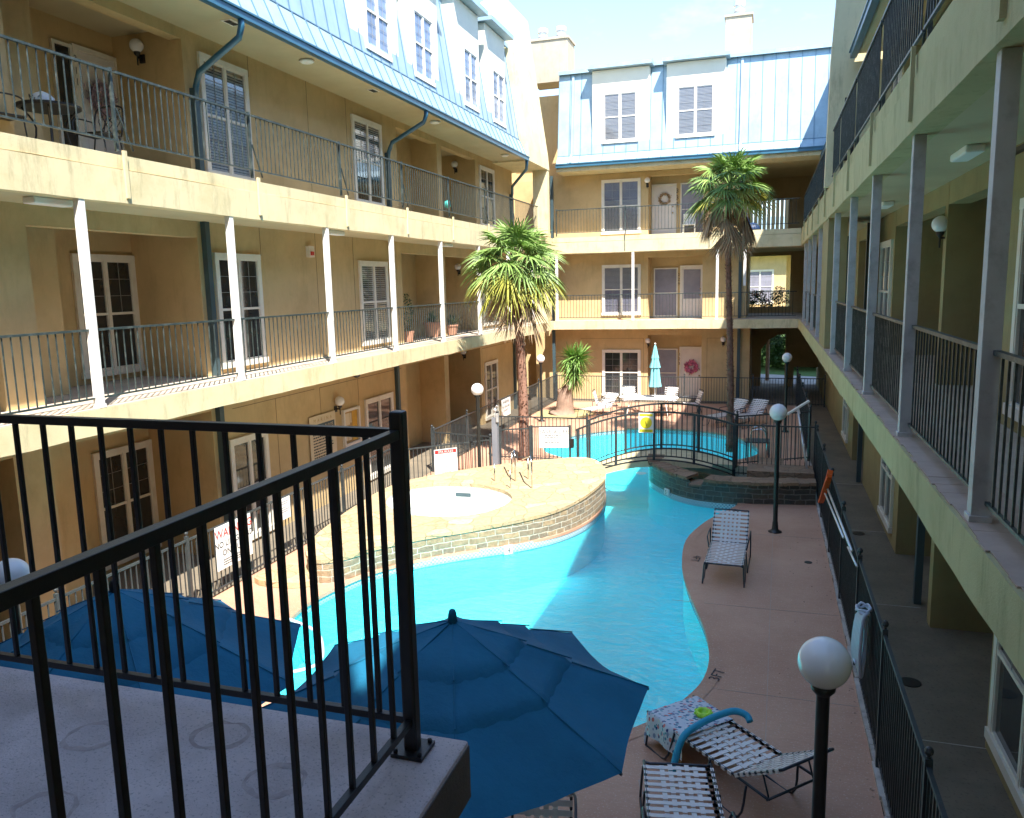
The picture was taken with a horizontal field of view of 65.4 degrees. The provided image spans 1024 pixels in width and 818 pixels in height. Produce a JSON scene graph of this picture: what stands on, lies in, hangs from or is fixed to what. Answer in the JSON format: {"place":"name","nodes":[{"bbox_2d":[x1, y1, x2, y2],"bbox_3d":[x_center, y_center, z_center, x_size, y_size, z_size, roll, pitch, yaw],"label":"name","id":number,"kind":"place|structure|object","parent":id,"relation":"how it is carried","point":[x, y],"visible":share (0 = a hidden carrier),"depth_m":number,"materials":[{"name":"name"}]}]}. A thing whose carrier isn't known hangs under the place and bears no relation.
{"place":"outdoors","nodes":[
{"label":"outdoors","id":0,"kind":"place"},
{"bbox_2d":[280,457,701,726],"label":"pool floor","id":1,"kind":"structure","parent":0,"point":[615,606],"depth_m":14.66,"materials":[{"name":"paint"}]},
{"bbox_2d":[293,433,756,679],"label":"pool wall","id":2,"kind":"structure","parent":1,"relation":"on","point":[438,584],"depth_m":15.17,"materials":[{"name":"paint"}]},
{"bbox_2d":[294,430,756,644],"bbox_3d":[1.910,2.272,17.720,6.738,0.150,19.904,1,9,18],"label":"pool tile band","id":3,"kind":"object","parent":2,"relation":"attached to","point":[325,599],"visible":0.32,"depth_m":14.11,"materials":[{"name":"tile"}]},
{"bbox_2d":[647,454,815,536],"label":"waterfall wall","id":4,"kind":"structure","parent":1,"relation":"on","point":[684,501],"depth_m":18.33,"materials":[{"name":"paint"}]},
{"bbox_2d":[734,418,816,477],"bbox_3d":[6.264,0.960,19.037,1.888,1.440,0.065,1,9,18],"label":"pool fence","id":5,"kind":"object","parent":4,"relation":"on","point":[772,426],"visible":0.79,"depth_m":18.96,"materials":[{"name":"metal"}]},
{"bbox_2d":[787,400,809,468],"bbox_3d":[6.765,0.704,18.863,0.540,1.757,0.816,1,9,18],"label":"pool brush","id":6,"kind":"object","parent":4,"relation":"on","point":[798,413],"visible":0.88,"depth_m":18.95,"materials":[{"name":"metal"}]},
{"bbox_2d":[213,401,883,817],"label":"pool deck","id":7,"kind":"structure","parent":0,"point":[753,653],"depth_m":10.56,"materials":[{"name":"concrete"}]},
{"bbox_2d":[0,558,29,633],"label":"lamp post","id":8,"kind":"object","parent":7,"relation":"on","point":[19,568],"visible":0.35,"depth_m":7.04,"materials":[{"name":"glass"}]},
{"bbox_2d":[0,579,300,706],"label":"patio umbrella","id":9,"kind":"object","parent":7,"relation":"on","point":[193,633],"visible":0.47,"depth_m":5.78,"materials":[{"name":"fabric"}]},
{"bbox_2d":[0,449,391,640],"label":"pool fence","id":10,"kind":"object","parent":7,"relation":"on","point":[56,600],"visible":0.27,"depth_m":13.11,"materials":[{"name":"metal"}]},
{"bbox_2d":[214,513,252,571],"bbox_3d":[-4.660,2.225,13.381,0.016,0.730,1.006,1,9,18],"label":"warning sign","id":11,"kind":"object","parent":10,"relation":"attached to","point":[223,546],"visible":0.57,"depth_m":13.16,"materials":[{"name":"white"}]},
{"bbox_2d":[282,496,290,519],"bbox_3d":[-4.225,1.850,14.725,0.016,0.400,0.440,1,9,18],"label":"notice sign","id":12,"kind":"object","parent":10,"relation":"attached to","point":[286,511],"visible":0.6,"depth_m":14.81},
{"bbox_2d":[0,666,470,817],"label":"stair landing","id":13,"kind":"object","parent":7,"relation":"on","point":[436,783],"visible":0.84,"depth_m":2.58,"materials":[{"name":"concrete"}]},
{"bbox_2d":[0,410,434,817],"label":"landing railing","id":14,"kind":"object","parent":13,"relation":"on","point":[405,741],"visible":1,"depth_m":2.27,"materials":[{"name":"black metal"}]},
{"bbox_2d":[254,457,605,587],"bbox_3d":[-1.206,2.179,16.763,8.807,0.770,3.937,-6,10,-30],"label":"raised spa","id":15,"kind":"object","parent":7,"relation":"on","point":[466,510],"visible":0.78,"depth_m":15.93,"materials":[{"name":"concrete"}]},
{"bbox_2d":[494,449,532,487],"bbox_3d":[-0.025,1.269,17.990,0.792,0.798,1.908,-2,9,-4],"label":"handrail","id":16,"kind":"object","parent":15,"relation":"on","point":[511,469],"visible":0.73,"depth_m":17.73,"materials":[{"name":"silver metal"}]},
{"bbox_2d":[408,434,491,478],"bbox_3d":[-1.662,1.333,19.716,2.543,1.220,0.067,-6,10,-25],"label":"pool fence","id":17,"kind":"object","parent":7,"relation":"on","point":[490,452],"visible":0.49,"depth_m":19.84,"materials":[{"name":"metal"}]},
{"bbox_2d":[434,447,457,473],"bbox_3d":[-1.629,1.314,19.637,0.600,0.680,0.017,-6,10,-25],"label":"rules sign","id":18,"kind":"object","parent":17,"relation":"attached to","point":[445,460],"visible":0.99,"depth_m":19.62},
{"bbox_2d":[262,608,648,817],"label":"patio umbrella","id":19,"kind":"object","parent":7,"relation":"on","point":[533,718],"visible":0.78,"depth_m":5.01,"materials":[{"name":"fabric"}]},
{"bbox_2d":[432,426,492,469],"bbox_3d":[-1.280,1.125,20.941,1.872,1.240,0.067,3,10,27],"label":"pool fence","id":20,"kind":"object","parent":7,"relation":"on","point":[443,433],"visible":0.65,"depth_m":20.96,"materials":[{"name":"metal"}]},
{"bbox_2d":[471,383,483,466],"bbox_3d":[-0.803,0.680,19.229,0.300,2.620,0.300,1,9,18],"label":"lamp post","id":21,"kind":"object","parent":7,"relation":"on","point":[477,389],"visible":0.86,"depth_m":19.11,"materials":[{"name":"metal"}]},
{"bbox_2d":[430,371,556,471],"bbox_3d":[-0.139,0.048,27.573,0.068,1.290,13.265,1,9,18],"label":"pool fence","id":22,"kind":"object","parent":7,"relation":"on","point":[488,426],"visible":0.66,"depth_m":25.87,"materials":[{"name":"metal"}]},
{"bbox_2d":[501,397,510,417],"bbox_3d":[-0.201,-0.063,27.283,0.016,0.600,0.950,1,9,18],"label":"warning sign","id":23,"kind":"object","parent":22,"relation":"attached to","point":[506,407],"visible":1,"depth_m":27.29,"materials":[{"name":"white"}]},
{"bbox_2d":[491,405,499,464],"bbox_3d":[-0.400,0.848,20.333,0.190,1.933,0.170,1,9,18],"label":"gate post","id":24,"kind":"object","parent":7,"relation":"on","point":[495,438],"visible":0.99,"depth_m":20.28,"materials":[{"name":"grey paint"}]},
{"bbox_2d":[265,427,764,740],"bbox_3d":[1.908,2.200,17.709,7.026,0.056,20.192,1,9,18],"label":"pool coping","id":25,"kind":"object","parent":7,"relation":"on","point":[705,686],"visible":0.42,"depth_m":12.98,"materials":[{"name":"concrete"}]},
{"bbox_2d":[499,426,531,463],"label":"pool fence","id":26,"kind":"object","parent":7,"relation":"on","point":[530,450],"visible":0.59,"depth_m":20.51,"materials":[{"name":"metal"}]},
{"bbox_2d":[461,217,570,459],"bbox_3d":[0.096,-1.949,22.273,3.179,6.854,3.025,1,9,18],"label":"windmill palm","id":27,"kind":"object","parent":7,"relation":"on","point":[509,280],"visible":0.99,"depth_m":21.68,"materials":[{"name":"green plant"}]},
{"bbox_2d":[537,355,544,421],"bbox_3d":[1.057,-0.757,28.866,0.300,2.430,0.300,1,9,18],"label":"lamp post","id":28,"kind":"object","parent":7,"relation":"on","point":[540,359],"visible":0.97,"depth_m":28.81,"materials":[{"name":"metal"}]},
{"bbox_2d":[496,411,587,459],"bbox_3d":[0.833,0.777,22.285,2.648,1.420,0.065,1,9,17],"label":"pool fence","id":29,"kind":"object","parent":7,"relation":"on","point":[530,417],"visible":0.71,"depth_m":22.29,"materials":[{"name":"metal"}]},
{"bbox_2d":[511,792,576,817],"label":"strap chair","id":30,"kind":"object","parent":7,"relation":"on","point":[546,811],"visible":0.2,"depth_m":6.78,"materials":[{"name":"plastic"}]},
{"bbox_2d":[537,409,593,418],"bbox_3d":[1.998,0.183,30.523,2.287,0.001,2.486,1,9,18],"label":"planting bed","id":31,"kind":"object","parent":7,"relation":"on","point":[546,413],"visible":0.61,"depth_m":30.27,"materials":[{"name":"stone"}]},
{"bbox_2d":[549,341,594,415],"bbox_3d":[2.310,-1.146,30.283,1.933,2.979,1.553,1,9,18],"label":"yucca","id":32,"kind":"object","parent":31,"relation":"on","point":[573,361],"visible":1,"depth_m":30.15,"materials":[{"name":"green plant"}]},
{"bbox_2d":[577,392,618,419],"bbox_3d":[3.225,-0.125,29.747,1.669,0.852,0.721,-9,12,-42],"label":"pool lounger","id":33,"kind":"object","parent":7,"relation":"on","point":[591,408],"visible":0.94,"depth_m":29.91,"materials":[{"name":"paint"}]},
{"bbox_2d":[621,385,638,410],"bbox_3d":[4.593,-0.416,31.080,0.624,0.959,0.702,-2,9,-2],"label":"strap chair","id":34,"kind":"object","parent":7,"relation":"on","point":[627,391],"visible":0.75,"depth_m":31.29,"materials":[{"name":"paint"}]},
{"bbox_2d":[619,395,678,417],"bbox_3d":[5.070,-0.091,29.599,2.200,0.713,1.100,1,9,18],"label":"patio table","id":35,"kind":"object","parent":7,"relation":"on","point":[648,397],"visible":0.85,"depth_m":29.46,"materials":[{"name":"white paint"}]},
{"bbox_2d":[649,343,661,410],"bbox_3d":[5.255,-1.067,29.276,0.451,2.725,0.451,-2,9,-5],"label":"folded umbrella","id":36,"kind":"object","parent":7,"relation":"on","point":[654,381],"visible":0.99,"depth_m":29.12,"materials":[{"name":"teal fabric"}]},
{"bbox_2d":[575,403,737,473],"bbox_3d":[3.741,0.925,20.611,3.959,2.000,1.530,1,9,18],"label":"footbridge","id":37,"kind":"object","parent":7,"relation":"on","point":[685,458],"visible":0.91,"depth_m":20.40,"materials":[{"name":"paint"}]},
{"bbox_2d":[639,413,653,432],"bbox_3d":[3.336,0.349,19.833,0.370,0.500,0.027,1,9,18],"label":"round dial sign","id":38,"kind":"object","parent":37,"relation":"attached to","point":[646,422],"visible":1,"depth_m":19.83,"materials":[{"name":"yellow"}]},
{"bbox_2d":[658,385,678,410],"bbox_3d":[6.047,-0.396,30.732,0.624,0.959,0.702,4,10,32],"label":"strap chair","id":39,"kind":"object","parent":7,"relation":"on","point":[671,392],"visible":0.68,"depth_m":30.87,"materials":[{"name":"paint"}]},
{"bbox_2d":[639,760,735,817],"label":"pool lounger","id":40,"kind":"object","parent":7,"relation":"on","point":[715,798],"visible":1,"depth_m":7.18,"materials":[{"name":"paint"}]},
{"bbox_2d":[556,372,825,406],"bbox_3d":[6.968,-0.821,32.220,10.668,1.260,0.065,1,9,18],"label":"pool fence","id":41,"kind":"object","parent":7,"relation":"on","point":[681,401],"visible":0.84,"depth_m":32.05,"materials":[{"name":"metal"}]},
{"bbox_2d":[681,389,703,415],"bbox_3d":[6.728,-0.251,29.689,0.702,0.959,0.624,-2,9,-2],"label":"strap chair","id":42,"kind":"object","parent":7,"relation":"on","point":[698,398],"visible":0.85,"depth_m":29.63,"materials":[{"name":"paint"}]},
{"bbox_2d":[703,397,748,427],"bbox_3d":[7.389,0.120,27.535,1.669,0.852,0.721,-7,11,-34],"label":"pool lounger","id":43,"kind":"object","parent":7,"relation":"on","point":[735,409],"visible":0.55,"depth_m":27.68,"materials":[{"name":"paint"}]},
{"bbox_2d":[702,508,750,587],"bbox_3d":[3.698,2.349,13.670,0.721,0.852,1.669,2,9,20],"label":"pool lounger","id":44,"kind":"object","parent":7,"relation":"on","point":[743,562],"visible":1,"depth_m":14.00,"materials":[{"name":"paint"}]},
{"bbox_2d":[682,147,777,451],"bbox_3d":[6.118,-2.986,22.537,2.691,8.542,2.618,1,9,18],"label":"windmill palm","id":45,"kind":"object","parent":7,"relation":"on","point":[742,237],"visible":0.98,"depth_m":21.87,"materials":[{"name":"green plant"}]},
{"bbox_2d":[645,695,833,817],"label":"pool lounger","id":46,"kind":"object","parent":7,"relation":"on","point":[790,762],"visible":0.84,"depth_m":7.64,"materials":[{"name":"paint"}]},
{"bbox_2d":[644,695,734,760],"bbox_3d":[1.866,3.404,8.443,0.721,0.386,0.634,-6,10,-28],"label":"beach towel","id":47,"kind":"object","parent":46,"relation":"on","point":[679,717],"visible":0.84,"depth_m":8.37,"materials":[{"name":"fabric"}]},
{"bbox_2d":[694,707,712,717],"bbox_3d":[2.014,3.188,8.371,0.201,0.040,0.203,1,9,18],"label":"toy ring","id":48,"kind":"object","parent":47,"relation":"on","point":[701,712],"visible":0.87,"depth_m":8.37,"materials":[{"name":"plastic"}]},
{"bbox_2d":[669,707,752,771],"bbox_3d":[1.968,3.337,8.050,0.997,0.453,0.228,-5,9,-22],"label":"pool noodle","id":49,"kind":"object","parent":46,"relation":"on","point":[687,732],"visible":0.95,"depth_m":8.05,"materials":[{"name":"plastic"}]},
{"bbox_2d":[725,398,768,428],"bbox_3d":[8.071,0.146,27.265,1.669,0.852,0.721,-9,11,-40],"label":"pool lounger","id":50,"kind":"object","parent":7,"relation":"on","point":[754,412],"visible":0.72,"depth_m":27.53,"materials":[{"name":"paint"}]},
{"bbox_2d":[638,530,857,812],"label":"deck joints","id":51,"kind":"object","parent":7,"relation":"on","point":[768,656],"visible":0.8,"depth_m":10.29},
{"bbox_2d":[736,406,811,465],"bbox_3d":[6.867,0.711,20.923,2.189,1.490,0.066,-3,9,-13],"label":"pool fence","id":52,"kind":"object","parent":7,"relation":"on","point":[809,424],"visible":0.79,"depth_m":20.93,"materials":[{"name":"metal"}]},
{"bbox_2d":[768,404,786,533],"bbox_3d":[5.145,1.158,15.486,0.330,2.545,0.330,1,9,18],"label":"lamp post","id":53,"kind":"object","parent":7,"relation":"on","point":[778,413],"visible":1,"depth_m":15.41,"materials":[{"name":"metal"}]},
{"bbox_2d":[782,353,791,431],"bbox_3d":[8.861,-0.532,25.762,0.310,2.575,0.310,1,9,18],"label":"lamp post","id":54,"kind":"object","parent":7,"relation":"on","point":[786,358],"visible":0.94,"depth_m":25.65,"materials":[{"name":"metal"}]},
{"bbox_2d":[797,636,851,817],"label":"lamp post","id":55,"kind":"object","parent":7,"relation":"on","point":[824,663],"visible":1,"depth_m":5.11,"materials":[{"name":"paint"}]},
{"bbox_2d":[795,405,889,817],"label":"fence curb","id":56,"kind":"structure","parent":7,"relation":"on","point":[879,786],"depth_m":9.47,"materials":[{"name":"concrete"}]},
{"bbox_2d":[796,366,811,450],"bbox_3d":[9.488,-0.108,26.055,0.068,1.560,10.065,1,9,18],"label":"pool fence","id":57,"kind":"object","parent":56,"relation":"on","point":[801,396],"visible":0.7,"depth_m":25.89,"materials":[{"name":"metal"}]},
{"bbox_2d":[814,425,947,817],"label":"pool fence","id":58,"kind":"object","parent":56,"relation":"on","point":[884,693],"visible":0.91,"depth_m":7.81,"materials":[{"name":"metal"}]},
{"bbox_2d":[818,470,857,566],"bbox_3d":[4.878,1.728,12.008,0.191,0.771,5.221,1,9,18],"label":"rescue pole","id":59,"kind":"object","parent":58,"relation":"on","point":[825,487],"visible":1,"depth_m":13.04,"materials":[{"name":"metal"}]},
{"bbox_2d":[851,601,872,678],"bbox_3d":[3.804,2.517,8.680,0.201,0.804,0.318,1,9,18],"label":"coiled hose","id":60,"kind":"object","parent":58,"relation":"hanging from","point":[859,639],"visible":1,"depth_m":8.62,"materials":[{"name":"plastic"}]},
{"bbox_2d":[530,425,573,460],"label":"pool gate","id":61,"kind":"structure","parent":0,"point":[571,443],"depth_m":20.51,"materials":[{"name":"metal"}]},
{"bbox_2d":[539,427,568,447],"bbox_3d":[1.074,0.733,20.469,0.750,0.530,0.016,0,9,6],"label":"safety sign","id":62,"kind":"object","parent":61,"relation":"attached to","point":[553,437],"visible":1,"depth_m":20.46,"materials":[{"name":"plastic"}]},
{"bbox_2d":[92,383,1017,817],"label":"walkway","id":63,"kind":"structure","parent":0,"point":[952,677],"depth_m":10.88,"materials":[{"name":"concrete"}]},
{"bbox_2d":[0,0,553,642],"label":"apartment wing","id":64,"kind":"structure","parent":63,"relation":"on","point":[160,266],"depth_m":14.81,"materials":[{"name":"paint"}]},
{"bbox_2d":[0,92,27,136],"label":"bistro chair","id":65,"kind":"object","parent":64,"relation":"on","point":[13,115],"visible":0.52,"depth_m":10.30,"materials":[{"name":"metal"}]},
{"bbox_2d":[15,99,81,145],"bbox_3d":[-6.341,-3.805,10.980,0.800,0.704,0.800,1,9,18],"label":"bistro table","id":66,"kind":"object","parent":64,"relation":"on","point":[46,106],"visible":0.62,"depth_m":10.83,"materials":[{"name":"metal"}]},
{"bbox_2d":[72,105,123,151],"bbox_3d":[-6.040,-4.038,11.702,0.564,0.929,0.598,0,9,10],"label":"bistro chair","id":67,"kind":"object","parent":64,"relation":"on","point":[104,133],"visible":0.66,"depth_m":11.81,"materials":[{"name":"metal"}]},
{"bbox_2d":[77,51,121,154],"bbox_3d":[-7.062,-4.977,13.742,0.102,2.100,0.840,1,9,18],"label":"door","id":68,"kind":"structure","parent":64,"relation":"in","point":[100,146],"depth_m":13.61,"materials":[{"name":"paint"}]},
{"bbox_2d":[84,79,118,120],"bbox_3d":[-7.019,-5.312,13.670,0.181,0.685,0.690,1,9,18],"label":"door wreath","id":69,"kind":"object","parent":68,"relation":"attached to","point":[94,95],"depth_m":13.59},
{"bbox_2d":[69,253,145,378],"bbox_3d":[-7.081,-1.649,14.022,0.080,2.100,1.420,1,9,18],"label":"window","id":70,"kind":"structure","parent":64,"relation":"in","point":[114,276],"depth_m":14.09,"materials":[{"name":"glass"}]},
{"bbox_2d":[91,439,161,570],"bbox_3d":[-7.004,1.710,14.541,0.080,2.100,1.420,1,9,18],"label":"window","id":71,"kind":"structure","parent":64,"relation":"in","point":[118,461],"depth_m":14.46,"materials":[{"name":"paint"}]},
{"bbox_2d":[129,38,145,64],"bbox_3d":[-6.441,-6.135,13.693,0.230,0.435,0.245,1,9,18],"label":"wall lamp","id":72,"kind":"object","parent":64,"relation":"attached to","point":[136,46],"visible":1,"depth_m":13.63,"materials":[{"name":"white"}]},
{"bbox_2d":[196,51,256,180],"bbox_3d":[-5.248,-5.300,14.712,0.080,2.120,1.420,1,9,18],"label":"window","id":73,"kind":"structure","parent":64,"relation":"in","point":[224,83],"depth_m":14.64,"materials":[{"name":"paint"}]},
{"bbox_2d":[212,252,268,368],"bbox_3d":[-5.169,-1.892,15.239,0.080,2.120,1.420,1,9,18],"label":"window","id":74,"kind":"structure","parent":64,"relation":"in","point":[249,273],"depth_m":15.30,"materials":[{"name":"paint"}]},
{"bbox_2d":[229,433,273,539],"bbox_3d":[-5.111,1.528,15.700,0.080,2.080,1.240,1,9,18],"label":"window","id":75,"kind":"structure","parent":64,"relation":"in","point":[243,455],"depth_m":15.60,"materials":[{"name":"paint"}]},
{"bbox_2d":[309,410,336,460],"bbox_3d":[-4.295,0.719,18.187,0.018,1.220,1.120,1,9,18],"label":"pool rules board","id":76,"kind":"object","parent":64,"relation":"attached to","point":[318,447],"visible":0.54,"depth_m":18.06,"materials":[{"name":"paint"}]},
{"bbox_2d":[341,406,361,447],"bbox_3d":[-3.904,0.421,19.406,0.070,0.900,0.800,1,9,18],"label":"notice case","id":77,"kind":"object","parent":64,"relation":"attached to","point":[351,416],"visible":0.81,"depth_m":19.40,"materials":[{"name":"paint"}]},
{"bbox_2d":[350,114,385,205],"bbox_3d":[-3.581,-6.132,19.909,0.080,2.100,1.580,1,9,18],"label":"window","id":78,"kind":"structure","parent":64,"relation":"in","point":[366,135],"depth_m":19.85,"materials":[{"name":"paint"}]},
{"bbox_2d":[358,260,390,345],"bbox_3d":[-3.502,-2.723,20.436,0.080,2.100,1.580,1,9,18],"label":"window","id":79,"kind":"structure","parent":64,"relation":"in","point":[373,275],"depth_m":20.36,"materials":[{"name":"paint"}]},
{"bbox_2d":[364,392,393,479],"bbox_3d":[-3.435,0.681,20.923,0.080,2.080,1.600,1,9,18],"label":"window","id":80,"kind":"structure","parent":64,"relation":"in","point":[377,409],"depth_m":20.77,"materials":[{"name":"paint"}]},
{"bbox_2d":[403,294,413,341],"bbox_3d":[-2.923,-2.581,22.354,0.384,1.386,0.454,1,9,18],"label":"potted plant","id":81,"kind":"object","parent":64,"relation":"on","point":[410,336],"visible":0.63,"depth_m":22.32,"materials":[{"name":"green plant"}]},
{"bbox_2d":[421,309,440,336],"bbox_3d":[-2.529,-2.641,24.351,0.786,0.877,0.784,0,9,9],"label":"potted plant","id":82,"kind":"object","parent":64,"relation":"on","point":[428,332],"visible":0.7,"depth_m":24.24,"materials":[{"name":"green plant"}]},
{"bbox_2d":[478,165,495,226],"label":"window","id":83,"kind":"structure","parent":64,"relation":"in","point":[486,175],"depth_m":28.32,"materials":[{"name":"paint"}]},
{"bbox_2d":[484,359,498,420],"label":"window","id":84,"kind":"structure","parent":64,"relation":"in","point":[491,367],"depth_m":29.22,"materials":[{"name":"paint"}]},
{"bbox_2d":[512,0,831,401],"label":"apartment wing","id":85,"kind":"structure","parent":63,"relation":"on","point":[617,134],"depth_m":32.37,"materials":[{"name":"paint"}]},
{"bbox_2d":[601,178,640,234],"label":"window","id":86,"kind":"structure","parent":85,"relation":"in","point":[614,192],"depth_m":32.87,"materials":[{"name":"paint"}]},
{"bbox_2d":[601,264,640,314],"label":"window","id":87,"kind":"structure","parent":85,"relation":"in","point":[616,279],"depth_m":33.41,"materials":[{"name":"paint"}]},
{"bbox_2d":[602,350,640,395],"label":"window","id":88,"kind":"structure","parent":85,"relation":"in","point":[624,362],"depth_m":33.92,"materials":[{"name":"paint"}]},
{"bbox_2d":[654,185,674,233],"bbox_3d":[6.337,-8.260,33.236,0.860,2.020,0.100,1,9,18],"label":"door","id":89,"kind":"structure","parent":85,"relation":"in","point":[663,210],"depth_m":33.26,"materials":[{"name":"paint"}]},
{"bbox_2d":[681,349,700,396],"bbox_3d":[7.617,-1.538,33.914,0.820,2.070,0.100,1,9,18],"label":"door","id":90,"kind":"structure","parent":85,"relation":"in","point":[686,354],"depth_m":33.93,"materials":[{"name":"paint"}]},
{"bbox_2d":[684,359,698,374],"bbox_3d":[7.618,-1.786,33.830,0.661,0.693,0.189,1,9,18],"label":"wreath","id":91,"kind":"object","parent":90,"relation":"attached to","point":[688,369],"depth_m":33.82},
{"bbox_2d":[682,267,701,315],"bbox_3d":[7.539,-4.897,33.395,0.820,2.070,0.100,1,9,18],"label":"door","id":92,"kind":"structure","parent":85,"relation":"in","point":[691,276],"depth_m":33.40,"materials":[{"name":"paint"}]},
{"bbox_2d":[751,200,788,229],"bbox_3d":[12.212,-8.779,38.264,6.760,2.500,0.070,1,9,18],"label":"white screen","id":93,"kind":"object","parent":85,"relation":"attached to","point":[781,209],"visible":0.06,"depth_m":38.05,"materials":[{"name":"paint"}]},
{"bbox_2d":[901,677,920,686],"bbox_3d":[4.863,3.336,9.734,0.250,0.007,0.250,1,9,18],"label":"floor drain","id":94,"kind":"object","parent":63,"relation":"on","point":[910,682],"visible":0.81,"depth_m":9.72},
{"bbox_2d":[798,0,1023,817],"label":"apartment wing","id":95,"kind":"structure","parent":63,"relation":"on","point":[911,332],"depth_m":7.88,"materials":[{"name":"paint"}]},
{"bbox_2d":[841,398,848,442],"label":"window","id":96,"kind":"structure","parent":95,"relation":"in","point":[845,413],"depth_m":23.30,"materials":[{"name":"paint"}]},
{"bbox_2d":[877,239,893,345],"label":"window","id":97,"kind":"structure","parent":95,"relation":"in","point":[886,247],"depth_m":16.11,"materials":[{"name":"paint"}]},
{"bbox_2d":[877,457,894,533],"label":"window","id":98,"kind":"structure","parent":95,"relation":"in","point":[886,487],"depth_m":15.26,"materials":[{"name":"paint"}]},
{"bbox_2d":[931,216,946,247],"bbox_3d":[5.877,-2.429,10.919,0.245,0.435,0.230,1,9,18],"label":"wall lamp","id":99,"kind":"object","parent":95,"relation":"attached to","point":[939,225],"visible":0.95,"depth_m":10.85,"materials":[{"name":"white"}]},
{"bbox_2d":[984,634,1023,817],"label":"window","id":100,"kind":"structure","parent":95,"relation":"in","point":[1004,732],"depth_m":7.58,"materials":[{"name":"paint"}]},
{"bbox_2d":[1002,198,1023,425],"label":"window","id":101,"kind":"structure","parent":95,"relation":"in","point":[1017,326],"depth_m":7.53,"materials":[{"name":"paint"}]},
{"bbox_2d":[760,367,815,382],"bbox_3d":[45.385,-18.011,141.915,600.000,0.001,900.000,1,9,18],"label":"ground","id":102,"kind":"structure","parent":0,"point":[806,371],"depth_m":43.20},
{"bbox_2d":[750,216,790,306],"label":"neighbouring building","id":103,"kind":"structure","parent":102,"relation":"on","point":[769,273],"depth_m":54.56,"materials":[{"name":"paint"}]},
{"bbox_2d":[750,269,773,303],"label":"window","id":104,"kind":"structure","parent":103,"relation":"in","point":[766,282],"depth_m":54.69,"materials":[{"name":"glass"}]},
{"bbox_2d":[761,334,815,369],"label":"hedge","id":105,"kind":"object","parent":102,"relation":"on","point":[777,351],"visible":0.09,"depth_m":44.41,"materials":[{"name":"green plant"}]},
{"bbox_2d":[760,374,815,384],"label":"path","id":106,"kind":"structure","parent":0,"point":[771,381],"depth_m":39.27,"materials":[{"name":"concrete"}]},
{"bbox_2d":[750,286,789,380],"bbox_3d":[12.473,-3.705,39.060,2.492,4.618,1.400,1,9,18],"label":"oleander","id":107,"kind":"object","parent":106,"relation":"on","point":[764,301],"visible":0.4,"depth_m":38.83,"materials":[{"name":"green plant"}]},
{"label":"pool water","id":108,"kind":"structure","parent":0,"visible":0},
{"bbox_2d":[290,618,324,672],"bbox_3d":[-3.212,3.366,10.954,1.256,0.199,1.897,1,9,18],"label":"vacuum hose","id":109,"kind":"object","parent":108,"relation":"on","point":[313,665],"visible":0.31,"depth_m":11.15,"materials":[{"name":"plastic"}]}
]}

